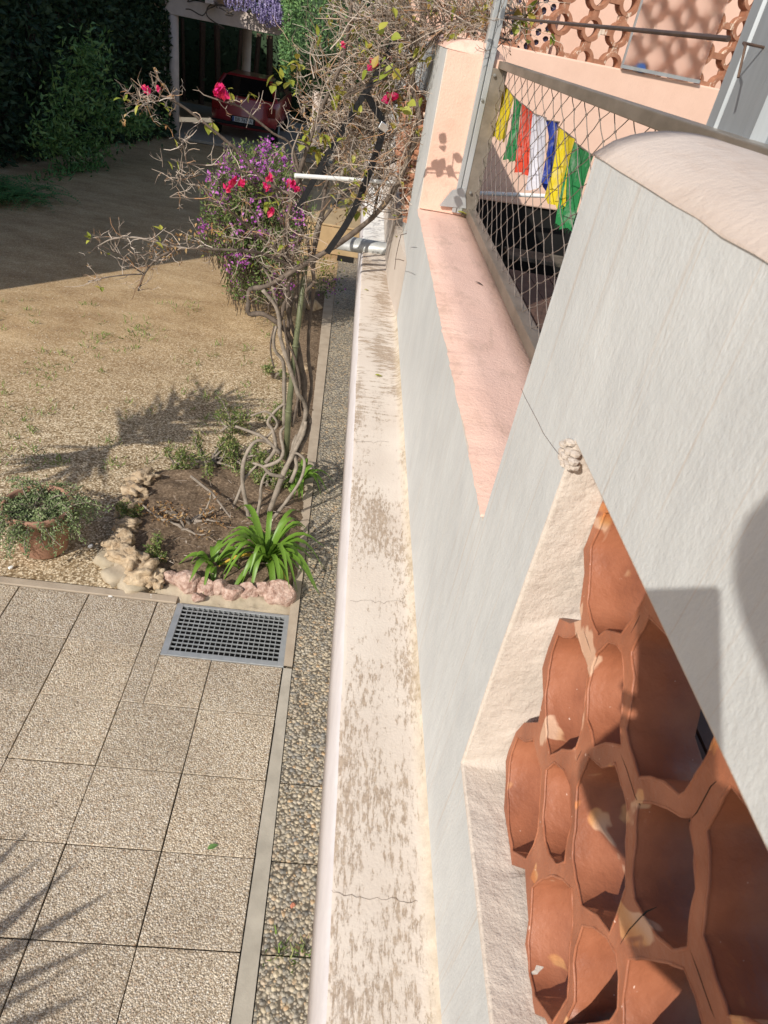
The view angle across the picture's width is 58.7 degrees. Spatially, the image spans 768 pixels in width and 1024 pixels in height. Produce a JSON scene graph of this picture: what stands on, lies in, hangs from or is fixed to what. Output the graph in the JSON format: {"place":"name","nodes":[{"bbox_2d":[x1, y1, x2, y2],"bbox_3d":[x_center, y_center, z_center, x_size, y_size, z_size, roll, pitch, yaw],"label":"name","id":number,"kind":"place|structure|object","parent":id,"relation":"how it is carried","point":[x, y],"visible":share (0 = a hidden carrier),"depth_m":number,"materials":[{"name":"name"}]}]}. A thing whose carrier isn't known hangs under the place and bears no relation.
{"place":"outdoors","nodes":[
{"label":"outdoors","id":0,"kind":"place"},
{"bbox_2d":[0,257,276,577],"bbox_3d":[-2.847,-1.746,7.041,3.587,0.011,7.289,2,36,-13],"label":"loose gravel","id":1,"kind":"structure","parent":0,"point":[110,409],"depth_m":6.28,"materials":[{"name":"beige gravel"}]},
{"bbox_2d":[0,584,281,1023],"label":"paving","id":2,"kind":"structure","parent":0,"point":[106,819],"depth_m":3.13,"materials":[{"name":"grey concrete"}]},
{"bbox_2d":[208,844,217,848],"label":"fallen leaf","id":3,"kind":"object","parent":2,"relation":"on","point":[211,846],"visible":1,"depth_m":3.05,"materials":[{"name":"green plant"}]},
{"bbox_2d":[160,603,288,669],"bbox_3d":[-0.930,0.744,4.092,0.700,0.040,0.420,7,35,-6],"label":"drain grate","id":4,"kind":"object","parent":2,"relation":"in","point":[226,635],"visible":0.94,"depth_m":4.08,"materials":[{"name":"metal"}]},
{"bbox_2d":[0,94,373,1023],"bbox_3d":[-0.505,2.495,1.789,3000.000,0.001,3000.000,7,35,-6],"label":"ground","id":5,"kind":"structure","parent":0,"point":[132,190],"depth_m":7.29,"materials":[{"name":"beige gravel"}]},
{"bbox_2d":[0,485,74,559],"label":"flower pot","id":6,"kind":"object","parent":5,"relation":"on","point":[37,552],"visible":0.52,"depth_m":4.29,"materials":[{"name":"ceramic"}]},
{"bbox_2d":[0,475,112,560],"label":"trailing plant","id":7,"kind":"object","parent":6,"relation":"in","point":[56,507],"visible":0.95,"depth_m":4.22,"materials":[{"name":"green plant"}]},
{"bbox_2d":[0,174,79,212],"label":"fern clump","id":8,"kind":"object","parent":5,"relation":"on","point":[14,192],"visible":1,"depth_m":10.47,"materials":[{"name":"green plant"}]},
{"bbox_2d":[21,157,107,183],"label":"weeds","id":9,"kind":"object","parent":5,"relation":"on","point":[73,167],"visible":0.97,"depth_m":12.12,"materials":[{"name":"green plant"}]},
{"bbox_2d":[8,544,151,596],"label":"white stones","id":10,"kind":"object","parent":5,"relation":"on","point":[89,546],"visible":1,"depth_m":4.24,"materials":[{"name":"white stone"}]},
{"bbox_2d":[0,576,177,603],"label":"paving edge","id":11,"kind":"object","parent":5,"relation":"on","point":[80,589],"visible":1,"depth_m":4.18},
{"bbox_2d":[0,0,178,167],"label":"tall hedge","id":12,"kind":"object","parent":5,"relation":"on","point":[29,31],"visible":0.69,"depth_m":12.98,"materials":[{"name":"green plant"}]},
{"bbox_2d":[20,22,169,172],"bbox_3d":[-5.163,-7.417,12.329,0.838,2.391,4.032,21,36,13],"label":"laurel bush","id":13,"kind":"object","parent":5,"relation":"on","point":[133,119],"visible":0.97,"depth_m":11.96,"materials":[{"name":"green plant"}]},
{"bbox_2d":[92,466,165,592],"bbox_3d":[-1.744,0.090,4.679,0.456,0.209,1.333,-2,37,-19],"label":"rock border","id":14,"kind":"object","parent":5,"relation":"on","point":[122,563],"visible":0.94,"depth_m":4.37,"materials":[{"name":"beige stone"}]},
{"bbox_2d":[113,499,143,518],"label":"woody succulent","id":15,"kind":"object","parent":14,"relation":"on","point":[122,514],"visible":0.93,"depth_m":4.74,"materials":[{"name":"green plant"}]},
{"bbox_2d":[0,298,311,975],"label":"grass tufts","id":16,"kind":"object","parent":5,"relation":"on","point":[53,462],"visible":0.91,"depth_m":6.03,"materials":[{"name":"plant"}]},
{"bbox_2d":[132,454,306,586],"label":"bed soil","id":17,"kind":"structure","parent":5,"relation":"on","point":[162,489],"depth_m":4.93,"materials":[{"name":"brown soil"}]},
{"bbox_2d":[143,531,167,561],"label":"woody succulent","id":18,"kind":"object","parent":17,"relation":"on","point":[152,551],"visible":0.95,"depth_m":4.44,"materials":[{"name":"green plant"}]},
{"bbox_2d":[137,490,223,539],"bbox_3d":[-1.420,0.007,4.758,0.603,0.255,0.381,7,35,-6],"label":"dead branch","id":19,"kind":"object","parent":17,"relation":"on","point":[181,517],"visible":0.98,"depth_m":4.78,"materials":[{"name":"wood"}]},
{"bbox_2d":[163,443,199,469],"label":"woody succulent","id":20,"kind":"object","parent":17,"relation":"on","point":[181,455],"visible":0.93,"depth_m":5.35,"materials":[{"name":"green plant"}]},
{"bbox_2d":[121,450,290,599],"bbox_3d":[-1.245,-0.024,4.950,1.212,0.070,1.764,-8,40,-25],"label":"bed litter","id":21,"kind":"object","parent":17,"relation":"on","point":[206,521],"visible":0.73,"depth_m":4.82,"materials":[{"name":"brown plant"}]},
{"bbox_2d":[173,429,244,480],"bbox_3d":[-1.363,-0.485,5.443,0.532,0.278,0.572,7,35,-6],"label":"woody succulent","id":22,"kind":"object","parent":17,"relation":"on","point":[209,462],"visible":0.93,"depth_m":5.43,"materials":[{"name":"green plant"}]},
{"bbox_2d":[190,475,230,517],"bbox_3d":[-1.240,-0.120,4.934,0.056,0.096,0.675,-16,44,-34],"label":"dead stick","id":23,"kind":"object","parent":17,"relation":"on","point":[207,489],"visible":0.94,"depth_m":4.99,"materials":[{"name":"wood"}]},
{"bbox_2d":[179,540,244,592],"bbox_3d":[-1.132,0.353,4.442,0.339,0.263,0.451,35,41,29],"label":"agapanthus","id":24,"kind":"object","parent":17,"relation":"on","point":[205,558],"visible":0.84,"depth_m":4.44,"materials":[{"name":"green plant"}]},
{"bbox_2d":[221,434,268,470],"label":"woody succulent","id":25,"kind":"object","parent":17,"relation":"on","point":[256,456],"visible":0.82,"depth_m":5.52,"materials":[{"name":"green plant"}]},
{"bbox_2d":[209,504,324,594],"bbox_3d":[-0.791,0.293,4.607,0.837,0.572,0.832,7,35,-6],"label":"agapanthus","id":26,"kind":"object","parent":17,"relation":"on","point":[268,548],"visible":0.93,"depth_m":4.48,"materials":[{"name":"green plant"}]},
{"bbox_2d":[245,455,300,490],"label":"woody succulent","id":27,"kind":"object","parent":17,"relation":"on","point":[277,468],"visible":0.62,"depth_m":5.35,"materials":[{"name":"green plant"}]},
{"bbox_2d":[275,458,328,496],"bbox_3d":[-0.678,-0.270,5.448,0.481,0.283,0.475,31,40,26],"label":"agapanthus","id":28,"kind":"object","parent":17,"relation":"on","point":[308,473],"visible":0.69,"depth_m":5.39,"materials":[{"name":"green plant"}]},
{"bbox_2d":[75,0,565,518],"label":"bougainvillea","id":29,"kind":"object","parent":17,"relation":"on","point":[413,30],"visible":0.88,"depth_m":3.57,"materials":[{"name":"brown plant"}]},
{"bbox_2d":[283,255,307,459],"bbox_3d":[-0.601,-0.970,4.539,0.062,1.432,0.079,7,35,-6],"label":"bamboo stake","id":30,"kind":"object","parent":29,"relation":"in","point":[289,401],"visible":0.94,"depth_m":4.51,"materials":[{"name":"green wood"}]},
{"bbox_2d":[294,173,394,184],"bbox_3d":[-0.196,-1.736,3.559,0.558,0.035,0.031,-6,39,-23],"label":"white pole","id":31,"kind":"object","parent":29,"relation":"attached to","point":[324,177],"visible":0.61,"depth_m":3.53,"materials":[{"name":"plastic"}]},
{"bbox_2d":[294,29,400,212],"bbox_3d":[-0.202,-1.954,3.474,0.450,0.898,0.026,14,35,4],"label":"branch","id":32,"kind":"object","parent":29,"relation":"attached to","point":[328,154],"visible":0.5,"depth_m":3.49,"materials":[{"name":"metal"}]},
{"bbox_2d":[325,92,388,254],"bbox_3d":[-0.146,-1.707,3.522,0.264,0.809,0.094,14,35,3],"label":"tie strap","id":33,"kind":"object","parent":29,"relation":"attached to","point":[383,126],"visible":1,"depth_m":3.52,"materials":[{"name":"plastic"}]},
{"bbox_2d":[152,570,295,614],"bbox_3d":[-1.008,0.501,4.332,0.936,0.208,0.253,7,35,-6],"label":"stone border","id":34,"kind":"object","parent":5,"relation":"on","point":[277,596],"visible":0.98,"depth_m":4.29,"materials":[{"name":"stone"}]},
{"bbox_2d":[211,391,252,434],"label":"woody succulent","id":35,"kind":"object","parent":5,"relation":"on","point":[229,425],"visible":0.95,"depth_m":5.92,"materials":[{"name":"green plant"}]},
{"bbox_2d":[195,136,317,317],"bbox_3d":[-1.460,-3.135,7.768,1.424,2.182,1.966,7,35,-6],"label":"flowering shrub","id":36,"kind":"object","parent":5,"relation":"on","point":[246,276],"visible":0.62,"depth_m":7.10,"materials":[{"name":"purple plant"}]},
{"bbox_2d":[253,400,281,426],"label":"woody succulent","id":37,"kind":"object","parent":5,"relation":"on","point":[278,414],"visible":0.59,"depth_m":6.13,"materials":[{"name":"green plant"}]},
{"bbox_2d":[261,363,288,378],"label":"woody succulent","id":38,"kind":"object","parent":5,"relation":"on","point":[269,369],"visible":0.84,"depth_m":6.91,"materials":[{"name":"green plant"}]},
{"bbox_2d":[144,0,408,134],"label":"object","id":39,"kind":"object","parent":5,"relation":"on","point":[210,53],"visible":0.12,"depth_m":22.00,"materials":[{"name":"green plant"}]},
{"bbox_2d":[270,291,324,453],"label":"bed soil","id":40,"kind":"structure","parent":5,"relation":"on","point":[316,324],"depth_m":7.62,"materials":[{"name":"brown soil"}]},
{"bbox_2d":[304,363,308,372],"bbox_3d":[-0.843,-1.518,7.204,0.135,0.119,0.143,7,35,-6],"label":"bed stone","id":41,"kind":"object","parent":40,"relation":"on","point":[306,367],"visible":0.32,"depth_m":7.16,"materials":[{"name":"beige stone"}]},
{"bbox_2d":[306,299,322,310],"bbox_3d":[-0.905,-2.629,8.741,0.188,0.168,0.205,31,39,25],"label":"bed stone","id":42,"kind":"object","parent":40,"relation":"on","point":[317,306],"visible":0.73,"depth_m":8.68,"materials":[{"name":"beige stone"}]},
{"bbox_2d":[284,291,334,666],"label":"bed kerb","id":43,"kind":"structure","parent":5,"relation":"on","point":[315,425],"depth_m":5.93,"materials":[{"name":"grey concrete"}]},
{"bbox_2d":[310,257,345,303],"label":"path plant","id":44,"kind":"object","parent":5,"relation":"on","point":[326,282],"visible":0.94,"depth_m":9.15,"materials":[{"name":"green plant"}]},
{"bbox_2d":[309,252,347,280],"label":"path plant","id":45,"kind":"object","parent":5,"relation":"on","point":[326,267],"visible":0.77,"depth_m":9.78,"materials":[{"name":"yellow plant"}]},
{"bbox_2d":[301,191,360,257],"bbox_3d":[-0.627,-4.921,11.686,1.350,0.450,2.270,7,35,-6],"label":"garden step","id":46,"kind":"object","parent":5,"relation":"on","point":[326,232],"visible":0.17,"depth_m":10.87,"materials":[{"name":"beige stone"}]},
{"bbox_2d":[277,0,390,174],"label":"clipped cypress","id":47,"kind":"object","parent":5,"relation":"on","point":[296,14],"visible":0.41,"depth_m":13.88,"materials":[{"name":"green plant"}]},
{"bbox_2d":[410,0,753,276],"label":"house wall","id":48,"kind":"structure","parent":5,"relation":"on","point":[591,58],"depth_m":5.98,"materials":[{"name":"paint"}]},
{"bbox_2d":[620,0,727,83],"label":"frosted pane","id":49,"kind":"object","parent":48,"relation":"attached to","point":[667,56],"visible":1,"depth_m":5.67,"materials":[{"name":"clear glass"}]},
{"bbox_2d":[154,99,337,165],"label":"carport floor","id":50,"kind":"structure","parent":0,"point":[201,135],"depth_m":18.38,"materials":[{"name":"grey concrete"}]},
{"bbox_2d":[154,0,322,158],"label":"carport","id":51,"kind":"object","parent":50,"relation":"on","point":[248,23],"visible":0.26,"depth_m":15.62,"materials":[{"name":"beige paint"}]},
{"bbox_2d":[186,0,291,28],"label":"wisteria","id":52,"kind":"object","parent":51,"relation":"on","point":[265,8],"visible":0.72,"depth_m":15.10,"materials":[{"name":"purple plant"}]},
{"bbox_2d":[211,70,291,142],"bbox_3d":[-3.574,-11.329,18.877,1.696,1.410,4.011,7,35,-6],"label":"parked car","id":53,"kind":"object","parent":50,"relation":"on","point":[242,83],"visible":0.93,"depth_m":17.37,"materials":[{"name":"red paint"}]},
{"bbox_2d":[252,258,357,1023],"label":"pebble path","id":54,"kind":"structure","parent":0,"point":[282,999],"depth_m":3.64,"materials":[{"name":"grey gravel"}]},
{"bbox_2d":[231,668,291,1023],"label":"cement strip","id":55,"kind":"object","parent":54,"relation":"on","point":[243,1006],"visible":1,"depth_m":2.98,"materials":[{"name":"grey concrete"}]},
{"bbox_2d":[337,255,353,262],"bbox_3d":[-0.608,-3.980,10.742,0.260,0.007,0.300,7,35,-6],"label":"drain slot","id":56,"kind":"object","parent":54,"relation":"on","point":[346,259],"visible":1,"depth_m":10.74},
{"bbox_2d":[307,31,767,1023],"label":"parapet wall","id":57,"kind":"structure","parent":54,"relation":"on","point":[489,467],"depth_m":1.02,"materials":[{"name":"white paint"}]},
{"bbox_2d":[337,237,386,254],"bbox_3d":[-0.124,-1.729,4.446,0.395,0.092,0.092,7,35,-6],"label":"drain pipe","id":58,"kind":"object","parent":57,"relation":"on","point":[356,245],"visible":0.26,"depth_m":4.41,"materials":[{"name":"metal"}]},
{"bbox_2d":[394,233,406,268],"bbox_3d":[0.070,-1.114,2.967,0.007,0.246,0.550,7,35,-6],"label":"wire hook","id":59,"kind":"object","parent":57,"relation":"attached to","point":[397,250],"visible":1,"depth_m":3.16,"materials":[{"name":"metal"}]},
{"bbox_2d":[394,81,426,222],"bbox_3d":[0.180,-2.540,4.572,0.096,0.555,2.720,7,35,-6],"label":"claustra screen","id":60,"kind":"object","parent":57,"relation":"attached to","point":[412,169],"visible":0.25,"depth_m":3.81,"materials":[{"name":"ceramic"}]},
{"bbox_2d":[439,0,507,213],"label":"steel post","id":61,"kind":"object","parent":57,"relation":"attached to","point":[455,199],"visible":0.99,"depth_m":2.84,"materials":[{"name":"metal"}]},
{"bbox_2d":[461,61,767,361],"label":"railing panel","id":62,"kind":"object","parent":57,"relation":"attached to","point":[515,305],"visible":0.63,"depth_m":2.03,"materials":[{"name":"grey metal"}]},
{"bbox_2d":[493,85,592,232],"bbox_3d":[0.494,-1.298,2.374,0.043,0.281,1.646,7,35,-6],"label":"flag string","id":63,"kind":"object","parent":62,"relation":"hanging from","point":[571,147],"visible":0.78,"depth_m":2.05,"materials":[{"name":"multicoloured fabric"}]},
{"bbox_2d":[706,0,767,143],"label":"channel post","id":64,"kind":"object","parent":62,"relation":"attached to","point":[740,107],"visible":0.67,"depth_m":0.99,"materials":[{"name":"grey metal"}]},
{"bbox_2d":[505,16,730,41],"bbox_3d":[0.505,-1.461,2.035,0.012,0.044,2.458,7,35,-6],"label":"brown rod","id":65,"kind":"object","parent":64,"relation":"attached to","point":[713,37],"visible":0.84,"depth_m":1.37,"materials":[{"name":"brown metal"}]},
{"bbox_2d":[504,501,767,1023],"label":"claustra screen","id":66,"kind":"object","parent":57,"relation":"attached to","point":[638,851],"visible":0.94,"depth_m":0.71,"materials":[{"name":"ceramic"}]},
{"bbox_2d":[480,191,544,197],"bbox_3d":[1.104,-2.762,5.937,0.734,0.113,0.034,5,36,-9],"label":"white rail","id":67,"kind":"object","parent":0,"point":[535,195],"visible":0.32,"depth_m":5.93,"materials":[{"name":"plastic"}]},
{"bbox_2d":[506,268,713,1023],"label":"terrace floor","id":68,"kind":"structure","parent":0,"point":[704,735],"depth_m":4.17,"materials":[{"name":"grey"}]},
{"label":"stairwell floor","id":69,"kind":"structure","parent":0,"visible":0},
{"bbox_2d":[504,246,563,267],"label":"terrace steps","id":70,"kind":"structure","parent":69,"relation":"on","point":[534,255],"depth_m":6.17,"materials":[{"name":"grey concrete"}]}
]}

